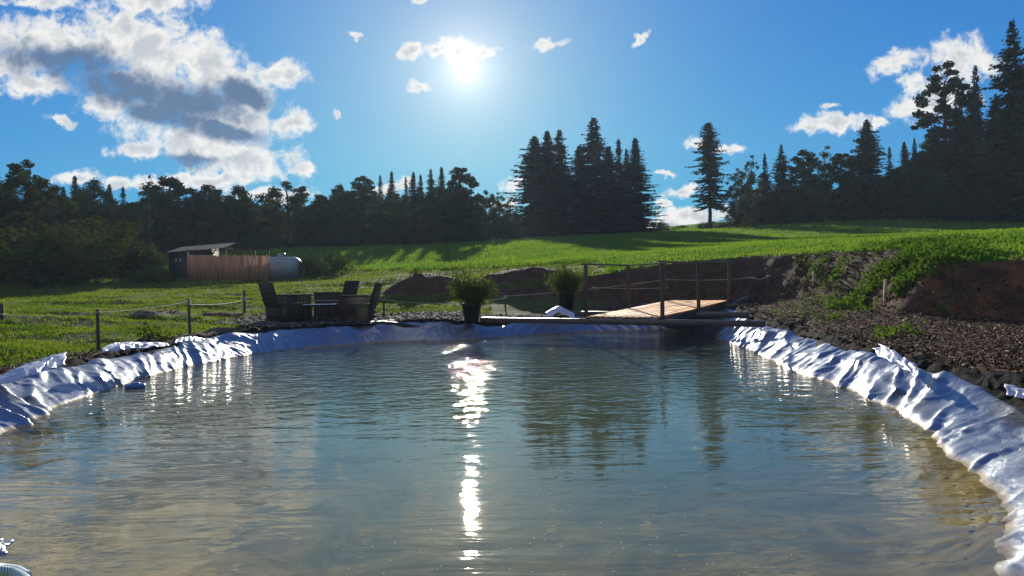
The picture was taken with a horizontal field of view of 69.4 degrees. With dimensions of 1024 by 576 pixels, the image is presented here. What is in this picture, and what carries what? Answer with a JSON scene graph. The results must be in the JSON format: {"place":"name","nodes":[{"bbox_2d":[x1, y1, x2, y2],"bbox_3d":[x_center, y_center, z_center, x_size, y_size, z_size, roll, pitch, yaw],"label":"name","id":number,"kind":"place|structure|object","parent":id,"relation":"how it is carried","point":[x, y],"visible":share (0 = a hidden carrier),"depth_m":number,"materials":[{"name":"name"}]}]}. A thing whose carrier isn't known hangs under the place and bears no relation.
{"place":"outdoors","nodes":[
{"label":"outdoors","id":0,"kind":"place"},
{"bbox_2d":[0,261,610,366],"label":"lawn","id":1,"kind":"structure","parent":0,"point":[23,345],"depth_m":21.22,"materials":[{"name":"green plant"}]},
{"bbox_2d":[213,310,560,326],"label":"gravel","id":2,"kind":"structure","parent":0,"point":[262,320],"depth_m":18.07,"materials":[{"name":"grey gravel"}]},
{"bbox_2d":[258,283,311,321],"bbox_3d":[-5.378,0.332,17.539,1.025,0.912,0.745,-1,0,-42],"label":"garden chair","id":3,"kind":"object","parent":2,"relation":"on","point":[279,309],"visible":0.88,"depth_m":17.29,"materials":[{"name":"wood"}]},
{"bbox_2d":[303,303,335,321],"bbox_3d":[-4.574,0.597,17.602,0.780,0.431,0.600,-1,0,-14],"label":"garden table","id":4,"kind":"object","parent":2,"relation":"on","point":[316,305],"visible":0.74,"depth_m":17.35,"materials":[{"name":"brown wood"}]},
{"bbox_2d":[313,281,359,316],"bbox_3d":[-4.470,0.276,18.872,0.965,0.912,0.685,-1,0,18],"label":"garden chair","id":5,"kind":"object","parent":2,"relation":"on","point":[350,287],"visible":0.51,"depth_m":18.61,"materials":[{"name":"wood"}]},
{"bbox_2d":[337,283,382,321],"bbox_3d":[-3.623,0.345,17.697,0.945,0.912,0.685,-1,0,3],"label":"garden chair","id":6,"kind":"object","parent":2,"relation":"on","point":[349,307],"visible":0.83,"depth_m":17.39,"materials":[{"name":"wicker"}]},
{"bbox_2d":[0,330,899,525],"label":"water","id":7,"kind":"structure","parent":0,"point":[592,410],"depth_m":6.90,"materials":[{"name":"liquid"}]},
{"bbox_2d":[0,563,32,575],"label":"garden hose","id":8,"kind":"object","parent":7,"relation":"on","point":[10,570],"visible":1,"depth_m":2.84,"materials":[{"name":"plastic"}]},
{"bbox_2d":[124,382,145,389],"bbox_3d":[-4.666,1.209,9.154,0.230,0.075,0.120,-1,0,-17],"label":"pool float","id":9,"kind":"object","parent":7,"relation":"on","point":[136,385],"visible":1,"depth_m":9.11,"materials":[{"name":"plastic"}]},
{"bbox_2d":[0,416,975,575],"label":"pond floor","id":10,"kind":"structure","parent":0,"point":[76,500],"depth_m":4.41,"materials":[{"name":"beige sand"}]},
{"bbox_2d":[0,218,1023,483],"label":"ground","id":11,"kind":"structure","parent":0,"point":[544,298],"depth_m":18.76,"materials":[{"name":"brown soil"}]},
{"bbox_2d":[0,303,3,320],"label":"fence post","id":12,"kind":"object","parent":11,"relation":"on","point":[1,311],"visible":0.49,"depth_m":15.18,"materials":[{"name":"brown wood"}]},
{"bbox_2d":[1,311,100,316],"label":"rope","id":13,"kind":"object","parent":12,"relation":"attached to","point":[53,316],"visible":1,"depth_m":12.73,"materials":[{"name":"beige fabric"}]},
{"bbox_2d":[3,188,22,198],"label":"background tree","id":14,"kind":"object","parent":11,"relation":"on","point":[15,194],"visible":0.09,"depth_m":88.55,"materials":[{"name":"green plant"}]},
{"bbox_2d":[0,192,27,242],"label":"broadleaf tree","id":15,"kind":"object","parent":11,"relation":"on","point":[12,209],"visible":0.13,"depth_m":42.79,"materials":[{"name":"green plant"}]},
{"bbox_2d":[0,211,60,277],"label":"tree","id":16,"kind":"object","parent":11,"relation":"on","point":[15,219],"visible":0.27,"depth_m":38.54,"materials":[{"name":"green plant"}]},
{"bbox_2d":[0,159,79,253],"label":"broadleaf tree","id":17,"kind":"object","parent":11,"relation":"on","point":[35,203],"visible":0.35,"depth_m":43.56,"materials":[{"name":"green plant"}]},
{"bbox_2d":[32,189,59,228],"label":"background tree","id":18,"kind":"object","parent":11,"relation":"on","point":[53,206],"visible":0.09,"depth_m":83.41,"materials":[{"name":"green plant"}]},
{"bbox_2d":[0,225,117,287],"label":"bush","id":19,"kind":"object","parent":11,"relation":"on","point":[34,249],"visible":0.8,"depth_m":33.73,"materials":[{"name":"green plant"}]},
{"bbox_2d":[51,187,77,240],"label":"spruce tree","id":20,"kind":"object","parent":11,"relation":"on","point":[62,219],"visible":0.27,"depth_m":61.86,"materials":[{"name":"green plant"}]},
{"bbox_2d":[67,175,87,245],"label":"spruce tree","id":21,"kind":"object","parent":11,"relation":"on","point":[75,187],"visible":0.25,"depth_m":63.87,"materials":[{"name":"green plant"}]},
{"bbox_2d":[16,215,162,284],"bbox_3d":[-20.619,-1.883,36.152,6.668,3.560,6.061,-1,0,-15],"label":"bush","id":22,"kind":"object","parent":11,"relation":"on","point":[113,245],"visible":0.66,"depth_m":35.61,"materials":[{"name":"green plant"}]},
{"bbox_2d":[69,177,119,250],"bbox_3d":[-34.941,-6.053,62.199,4.248,6.471,4.843,-1,0,-42],"label":"broadleaf tree","id":23,"kind":"object","parent":11,"relation":"on","point":[82,198],"visible":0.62,"depth_m":61.38,"materials":[{"name":"green plant"}]},
{"bbox_2d":[95,309,99,350],"bbox_3d":[-6.103,0.778,10.902,0.049,0.933,0.042,-1,0,17],"label":"fence post","id":24,"kind":"object","parent":11,"relation":"on","point":[97,331],"visible":0.5,"depth_m":10.88,"materials":[{"name":"brown wood"}]},
{"bbox_2d":[103,184,119,235],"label":"spruce tree","id":25,"kind":"object","parent":11,"relation":"on","point":[109,188],"visible":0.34,"depth_m":62.86,"materials":[{"name":"green plant"}]},
{"bbox_2d":[110,187,137,253],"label":"spruce tree","id":26,"kind":"object","parent":11,"relation":"on","point":[124,210],"visible":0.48,"depth_m":59.90,"materials":[{"name":"green plant"}]},
{"bbox_2d":[107,238,169,281],"bbox_3d":[-19.001,-1.386,37.541,2.958,2.294,2.521,-1,0,-26],"label":"bush","id":27,"kind":"object","parent":11,"relation":"on","point":[142,264],"visible":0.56,"depth_m":37.03,"materials":[{"name":"green plant"}]},
{"bbox_2d":[130,174,166,253],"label":"birch tree","id":28,"kind":"object","parent":11,"relation":"on","point":[145,226],"visible":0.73,"depth_m":57.72,"materials":[{"name":"green plant"}]},
{"bbox_2d":[127,266,177,283],"bbox_3d":[-17.234,-0.636,35.449,2.287,1.062,2.101,-1,0,-12],"label":"bush","id":29,"kind":"object","parent":11,"relation":"on","point":[150,276],"visible":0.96,"depth_m":35.21,"materials":[{"name":"green plant"}]},
{"bbox_2d":[125,175,221,252],"bbox_3d":[-27.410,-5.941,60.205,7.146,6.516,6.367,-1,0,-25],"label":"broadleaf tree","id":30,"kind":"object","parent":11,"relation":"on","point":[172,236],"visible":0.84,"depth_m":59.44,"materials":[{"name":"green plant"}]},
{"bbox_2d":[187,299,190,333],"bbox_3d":[-6.066,0.674,13.902,0.058,0.938,0.045,-1,0,17],"label":"fence post","id":31,"kind":"object","parent":11,"relation":"on","point":[189,320],"visible":0.62,"depth_m":13.88,"materials":[{"name":"brown wood"}]},
{"bbox_2d":[101,301,190,312],"bbox_3d":[-6.098,0.308,12.401,0.099,0.129,3.100,-1,0,1],"label":"rope","id":32,"kind":"object","parent":31,"relation":"attached to","point":[147,308],"visible":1,"depth_m":12.32,"materials":[{"name":"beige fabric"}]},
{"bbox_2d":[166,242,235,278],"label":"shed","id":33,"kind":"structure","parent":11,"relation":"on","point":[178,261],"depth_m":38.49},
{"bbox_2d":[174,183,249,249],"bbox_3d":[-25.930,-6.091,63.696,6.943,5.997,6.090,-1,0,-33],"label":"broadleaf tree","id":34,"kind":"object","parent":11,"relation":"on","point":[223,217],"visible":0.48,"depth_m":63.03,"materials":[{"name":"green plant"}]},
{"bbox_2d":[204,327,237,332],"bbox_3d":[-5.591,0.844,14.185,0.639,0.176,0.311,-1,0,0],"label":"rock","id":35,"kind":"object","parent":11,"relation":"on","point":[224,329],"visible":0.45,"depth_m":14.15,"materials":[{"name":"stone"}]},
{"bbox_2d":[186,249,270,280],"bbox_3d":[-14.131,-1.086,36.769,4.442,1.737,0.175,-1,0,8],"label":"reed fence","id":36,"kind":"object","parent":11,"relation":"on","point":[220,267],"visible":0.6,"depth_m":36.69,"materials":[{"name":"brown wood"}]},
{"bbox_2d":[212,184,266,248],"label":"broadleaf tree","id":37,"kind":"object","parent":11,"relation":"on","point":[242,199],"visible":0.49,"depth_m":65.23,"materials":[{"name":"green plant"}]},
{"bbox_2d":[243,290,245,312],"bbox_3d":[-6.735,0.495,18.602,0.050,0.893,0.050,-1,0,17],"label":"fence post","id":38,"kind":"object","parent":11,"relation":"on","point":[244,306],"visible":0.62,"depth_m":18.58,"materials":[{"name":"brown wood"}]},
{"bbox_2d":[242,212,280,245],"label":"broadleaf tree","id":39,"kind":"object","parent":11,"relation":"on","point":[261,215],"visible":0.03,"depth_m":69.67,"materials":[{"name":"green plant"}]},
{"bbox_2d":[257,253,303,278],"bbox_3d":[-12.066,-1.062,38.181,2.550,1.480,1.280,-1,0,-6],"label":"gas tank","id":40,"kind":"object","parent":11,"relation":"on","point":[282,266],"visible":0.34,"depth_m":37.69,"materials":[{"name":"metal"}]},
{"bbox_2d":[245,181,332,247],"bbox_3d":[-19.805,-6.468,65.594,7.692,6.149,6.993,-1,0,-2],"label":"broadleaf tree","id":41,"kind":"object","parent":11,"relation":"on","point":[282,220],"visible":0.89,"depth_m":64.86,"materials":[{"name":"green plant"}]},
{"bbox_2d":[298,194,342,246],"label":"broadleaf tree","id":42,"kind":"object","parent":11,"relation":"on","point":[321,240],"visible":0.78,"depth_m":65.30,"materials":[{"name":"green plant"}]},
{"bbox_2d":[296,248,355,276],"bbox_3d":[-9.601,-1.272,37.907,3.074,1.536,3.345,-1,0,41],"label":"bush","id":43,"kind":"object","parent":11,"relation":"on","point":[328,260],"visible":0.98,"depth_m":37.57,"materials":[{"name":"green plant"}]},
{"bbox_2d":[318,184,360,241],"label":"broadleaf tree","id":44,"kind":"object","parent":11,"relation":"on","point":[348,202],"visible":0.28,"depth_m":73.65,"materials":[{"name":"green plant"}]},
{"bbox_2d":[339,175,387,244],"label":"broadleaf tree","id":45,"kind":"object","parent":11,"relation":"on","point":[364,191],"visible":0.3,"depth_m":75.48,"materials":[{"name":"green plant"}]},
{"bbox_2d":[356,200,379,244],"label":"birch tree","id":46,"kind":"object","parent":11,"relation":"on","point":[368,215],"visible":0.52,"depth_m":67.66,"materials":[{"name":"green plant"}]},
{"bbox_2d":[371,175,385,243],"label":"spruce tree","id":47,"kind":"object","parent":11,"relation":"on","point":[380,191],"visible":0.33,"depth_m":79.88,"materials":[{"name":"green plant"}]},
{"bbox_2d":[378,171,402,244],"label":"spruce tree","id":48,"kind":"object","parent":11,"relation":"on","point":[392,189],"visible":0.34,"depth_m":77.83,"materials":[{"name":"green plant"}]},
{"bbox_2d":[370,193,426,244],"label":"broadleaf tree","id":49,"kind":"object","parent":11,"relation":"on","point":[405,215],"visible":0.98,"depth_m":65.42,"materials":[{"name":"green plant"}]},
{"bbox_2d":[398,177,413,236],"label":"spruce tree","id":50,"kind":"object","parent":11,"relation":"on","point":[405,194],"visible":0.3,"depth_m":78.88,"materials":[{"name":"green plant"}]},
{"bbox_2d":[400,172,418,236],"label":"spruce tree","id":51,"kind":"object","parent":11,"relation":"on","point":[412,182],"visible":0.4,"depth_m":79.78,"materials":[{"name":"green plant"}]},
{"bbox_2d":[412,175,427,241],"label":"spruce tree","id":52,"kind":"object","parent":11,"relation":"on","point":[420,200],"visible":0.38,"depth_m":77.89,"materials":[{"name":"green plant"}]},
{"bbox_2d":[424,169,437,222],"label":"spruce tree","id":53,"kind":"object","parent":11,"relation":"on","point":[430,196],"visible":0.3,"depth_m":79.81,"materials":[{"name":"green plant"}]},
{"bbox_2d":[419,231,460,243],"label":"bush","id":54,"kind":"object","parent":11,"relation":"on","point":[449,238],"visible":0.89,"depth_m":65.44,"materials":[{"name":"green plant"}]},
{"bbox_2d":[432,167,447,221],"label":"spruce tree","id":55,"kind":"object","parent":11,"relation":"on","point":[439,192],"visible":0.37,"depth_m":79.79,"materials":[{"name":"green plant"}]},
{"bbox_2d":[432,192,474,242],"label":"broadleaf tree","id":56,"kind":"object","parent":11,"relation":"on","point":[449,223],"visible":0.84,"depth_m":67.36,"materials":[{"name":"green plant"}]},
{"bbox_2d":[437,167,487,241],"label":"broadleaf tree","id":57,"kind":"object","parent":11,"relation":"on","point":[464,196],"visible":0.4,"depth_m":73.35,"materials":[{"name":"green plant"}]},
{"bbox_2d":[464,226,491,241],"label":"bush","id":58,"kind":"object","parent":11,"relation":"on","point":[481,236],"visible":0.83,"depth_m":69.52,"materials":[{"name":"green plant"}]},
{"bbox_2d":[466,190,505,239],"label":"broadleaf tree","id":59,"kind":"object","parent":11,"relation":"on","point":[492,215],"visible":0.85,"depth_m":71.58,"materials":[{"name":"green plant"}]},
{"bbox_2d":[487,192,512,237],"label":"birch tree","id":60,"kind":"object","parent":11,"relation":"on","point":[502,209],"visible":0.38,"depth_m":81.84,"materials":[{"name":"green plant"}]},
{"bbox_2d":[491,221,526,239],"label":"bush","id":61,"kind":"object","parent":11,"relation":"on","point":[509,233],"visible":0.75,"depth_m":75.43,"materials":[{"name":"green plant"}]},
{"bbox_2d":[504,200,518,231],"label":"birch tree","id":62,"kind":"object","parent":11,"relation":"on","point":[516,215],"visible":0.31,"depth_m":83.97,"materials":[{"name":"green plant"}]},
{"bbox_2d":[0,305,1023,575],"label":"pond liner","id":63,"kind":"object","parent":11,"relation":"on","point":[962,427],"visible":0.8,"depth_m":7.73,"materials":[{"name":"plastic"}]},
{"bbox_2d":[134,323,176,348],"bbox_3d":[-5.884,0.800,11.991,0.820,0.452,0.676,-1,0,0],"label":"weed tuft","id":64,"kind":"object","parent":63,"relation":"on","point":[152,335],"visible":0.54,"depth_m":11.98,"materials":[{"name":"green plant"}]},
{"bbox_2d":[444,268,500,321],"bbox_3d":[-0.905,0.130,17.025,1.257,1.299,1.324,-1,0,38],"label":"potted plant","id":65,"kind":"object","parent":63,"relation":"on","point":[470,296],"visible":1,"depth_m":16.87,"materials":[{"name":"green plant"}]},
{"bbox_2d":[543,257,583,309],"bbox_3d":[1.426,-0.140,19.274,1.160,1.416,1.232,-1,0,33],"label":"potted plant","id":66,"kind":"object","parent":63,"relation":"on","point":[565,282],"visible":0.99,"depth_m":19.13,"materials":[{"name":"green plant"}]},
{"bbox_2d":[0,280,1023,374],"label":"woodchip mulch","id":67,"kind":"object","parent":11,"relation":"on","point":[1016,346],"visible":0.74,"depth_m":10.23,"materials":[{"name":"brown wood"}]},
{"bbox_2d":[0,250,1023,407],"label":"soil clods","id":68,"kind":"object","parent":11,"relation":"on","point":[840,331],"visible":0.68,"depth_m":12.91,"materials":[{"name":"brown soil"}]},
{"bbox_2d":[502,135,578,236],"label":"spruce tree","id":69,"kind":"object","parent":11,"relation":"on","point":[534,183],"visible":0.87,"depth_m":85.09,"materials":[{"name":"green plant"}]},
{"bbox_2d":[518,131,574,235],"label":"spruce tree","id":70,"kind":"object","parent":11,"relation":"on","point":[548,142],"visible":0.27,"depth_m":87.61,"materials":[{"name":"green plant"}]},
{"bbox_2d":[79,217,1023,272],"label":"meadow grass","id":71,"kind":"structure","parent":11,"relation":"on","point":[762,243],"depth_m":42.09,"materials":[{"name":"green plant"}]},
{"bbox_2d":[530,130,601,235],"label":"spruce tree","id":72,"kind":"object","parent":11,"relation":"on","point":[559,156],"visible":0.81,"depth_m":85.41,"materials":[{"name":"green plant"}]},
{"bbox_2d":[567,146,591,234],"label":"spruce tree","id":73,"kind":"object","parent":11,"relation":"on","point":[577,158],"visible":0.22,"depth_m":89.47,"materials":[{"name":"green plant"}]},
{"bbox_2d":[560,117,631,234],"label":"spruce tree","id":74,"kind":"object","parent":11,"relation":"on","point":[593,151],"visible":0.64,"depth_m":85.39,"materials":[{"name":"green plant"}]},
{"bbox_2d":[559,146,639,235],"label":"spruce tree","id":75,"kind":"object","parent":11,"relation":"on","point":[608,186],"visible":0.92,"depth_m":83.41,"materials":[{"name":"green plant"}]},
{"bbox_2d":[613,139,623,232],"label":"spruce tree","id":76,"kind":"object","parent":11,"relation":"on","point":[618,151],"visible":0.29,"depth_m":87.83,"materials":[{"name":"green plant"}]},
{"bbox_2d":[480,261,764,326],"bbox_3d":[3.246,0.050,17.224,6.300,1.395,4.945,-1,0,33],"label":"footbridge","id":77,"kind":"object","parent":11,"relation":"on","point":[669,312],"visible":0.97,"depth_m":16.04,"materials":[{"name":"brown wood"}]},
{"bbox_2d":[616,149,648,231],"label":"spruce tree","id":78,"kind":"object","parent":11,"relation":"on","point":[625,157],"visible":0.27,"depth_m":85.91,"materials":[{"name":"green plant"}]},
{"bbox_2d":[607,137,678,232],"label":"spruce tree","id":79,"kind":"object","parent":11,"relation":"on","point":[635,180],"visible":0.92,"depth_m":83.39,"materials":[{"name":"green plant"}]},
{"bbox_2d":[685,122,734,228],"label":"spruce tree","id":80,"kind":"object","parent":11,"relation":"on","point":[709,160],"visible":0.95,"depth_m":79.64,"materials":[{"name":"green plant"}]},
{"bbox_2d":[695,221,729,228],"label":"bush","id":81,"kind":"object","parent":11,"relation":"on","point":[700,225],"visible":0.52,"depth_m":81.31,"materials":[{"name":"green plant"}]},
{"bbox_2d":[716,223,753,227],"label":"bush","id":82,"kind":"object","parent":11,"relation":"on","point":[732,225],"visible":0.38,"depth_m":79.24,"materials":[{"name":"green plant"}]},
{"bbox_2d":[718,168,752,227],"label":"birch tree","id":83,"kind":"object","parent":11,"relation":"on","point":[736,216],"visible":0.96,"depth_m":75.65,"materials":[{"name":"green plant"}]},
{"bbox_2d":[718,188,773,224],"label":"background tree","id":84,"kind":"object","parent":11,"relation":"on","point":[742,209],"visible":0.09,"depth_m":85.01,"materials":[{"name":"green plant"}]},
{"bbox_2d":[736,155,767,225],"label":"birch tree","id":85,"kind":"object","parent":11,"relation":"on","point":[751,179],"visible":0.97,"depth_m":75.60,"materials":[{"name":"green plant"}]},
{"bbox_2d":[747,153,775,225],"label":"spruce tree","id":86,"kind":"object","parent":11,"relation":"on","point":[763,176],"visible":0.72,"depth_m":76.80,"materials":[{"name":"green plant"}]},
{"bbox_2d":[760,144,806,224],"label":"spruce tree","id":87,"kind":"object","parent":11,"relation":"on","point":[781,170],"visible":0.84,"depth_m":74.78,"materials":[{"name":"green plant"}]},
{"bbox_2d":[774,149,830,223],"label":"broadleaf tree","id":88,"kind":"object","parent":11,"relation":"on","point":[803,213],"visible":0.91,"depth_m":72.19,"materials":[{"name":"green plant"}]},
{"bbox_2d":[806,145,837,221],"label":"birch tree","id":89,"kind":"object","parent":11,"relation":"on","point":[823,173],"visible":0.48,"depth_m":71.56,"materials":[{"name":"green plant"}]},
{"bbox_2d":[817,153,872,220],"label":"broadleaf tree","id":90,"kind":"object","parent":11,"relation":"on","point":[835,212],"visible":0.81,"depth_m":69.41,"materials":[{"name":"green plant"}]},
{"bbox_2d":[840,148,863,219],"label":"birch tree","id":91,"kind":"object","parent":11,"relation":"on","point":[852,171],"visible":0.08,"depth_m":70.81,"materials":[{"name":"green plant"}]},
{"bbox_2d":[695,230,1023,338],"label":"weeds","id":92,"kind":"object","parent":11,"relation":"on","point":[920,254],"visible":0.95,"depth_m":14.59,"materials":[{"name":"green plant"}]},
{"bbox_2d":[836,118,903,219],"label":"spruce tree","id":93,"kind":"object","parent":11,"relation":"on","point":[867,160],"visible":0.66,"depth_m":68.49,"materials":[{"name":"green plant"}]},
{"bbox_2d":[883,279,886,302],"bbox_3d":[7.016,0.158,13.901,0.078,0.655,0.059,-1,0,17],"label":"fence post","id":94,"kind":"object","parent":11,"relation":"on","point":[885,291],"visible":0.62,"depth_m":13.88,"materials":[{"name":"brown wood"}]},
{"bbox_2d":[882,147,896,218],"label":"spruce tree","id":95,"kind":"object","parent":11,"relation":"on","point":[890,156],"visible":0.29,"depth_m":71.91,"materials":[{"name":"green plant"}]},
{"bbox_2d":[860,167,923,219],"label":"broadleaf tree","id":96,"kind":"object","parent":11,"relation":"on","point":[894,193],"visible":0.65,"depth_m":65.55,"materials":[{"name":"green plant"}]},
{"bbox_2d":[893,141,911,218],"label":"spruce tree","id":97,"kind":"object","parent":11,"relation":"on","point":[904,156],"visible":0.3,"depth_m":67.89,"materials":[{"name":"green plant"}]},
{"bbox_2d":[902,138,922,218],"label":"spruce tree","id":98,"kind":"object","parent":11,"relation":"on","point":[910,164],"visible":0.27,"depth_m":65.97,"materials":[{"name":"green plant"}]},
{"bbox_2d":[893,150,951,218],"bbox_3d":[34.840,-8.594,62.021,4.726,5.892,4.742,-1,0,-34],"label":"broadleaf tree","id":99,"kind":"object","parent":11,"relation":"on","point":[923,175],"visible":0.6,"depth_m":61.68,"materials":[{"name":"green plant"}]},
{"bbox_2d":[910,59,982,176],"bbox_3d":[36.528,-12.400,62.060,5.641,13.313,6.100,-1,0,20],"label":"pine tree","id":100,"kind":"object","parent":11,"relation":"on","point":[956,86],"visible":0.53,"depth_m":61.64,"materials":[{"name":"green plant"}]},
{"bbox_2d":[911,107,983,218],"bbox_3d":[35.670,-10.029,59.576,7.002,9.287,5.747,-1,0,-29],"label":"spruce tree","id":101,"kind":"object","parent":11,"relation":"on","point":[959,137],"visible":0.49,"depth_m":59.78,"materials":[{"name":"green plant"}]},
{"bbox_2d":[956,65,986,176],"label":"spruce tree","id":102,"kind":"object","parent":11,"relation":"on","point":[976,113],"visible":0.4,"depth_m":59.80,"materials":[{"name":"green plant"}]},
{"bbox_2d":[929,17,1023,221],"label":"spruce tree","id":103,"kind":"object","parent":11,"relation":"on","point":[1010,119],"visible":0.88,"depth_m":53.78,"materials":[{"name":"green plant"}]},
{"bbox_2d":[952,96,1012,217],"bbox_3d":[36.623,-9.858,56.112,6.039,9.662,6.167,-1,0,20],"label":"spruce tree","id":104,"kind":"object","parent":11,"relation":"on","point":[991,131],"visible":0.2,"depth_m":56.01,"materials":[{"name":"green plant"}]},
{"bbox_2d":[997,106,1023,207],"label":"spruce tree","id":105,"kind":"object","parent":11,"relation":"on","point":[1022,129],"visible":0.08,"depth_m":53.67,"materials":[{"name":"green plant"}]},
{"bbox_2d":[0,0,1023,227],"label":"sky","id":106,"kind":"structure","parent":0,"point":[319,96],"materials":[{"name":"blue"}]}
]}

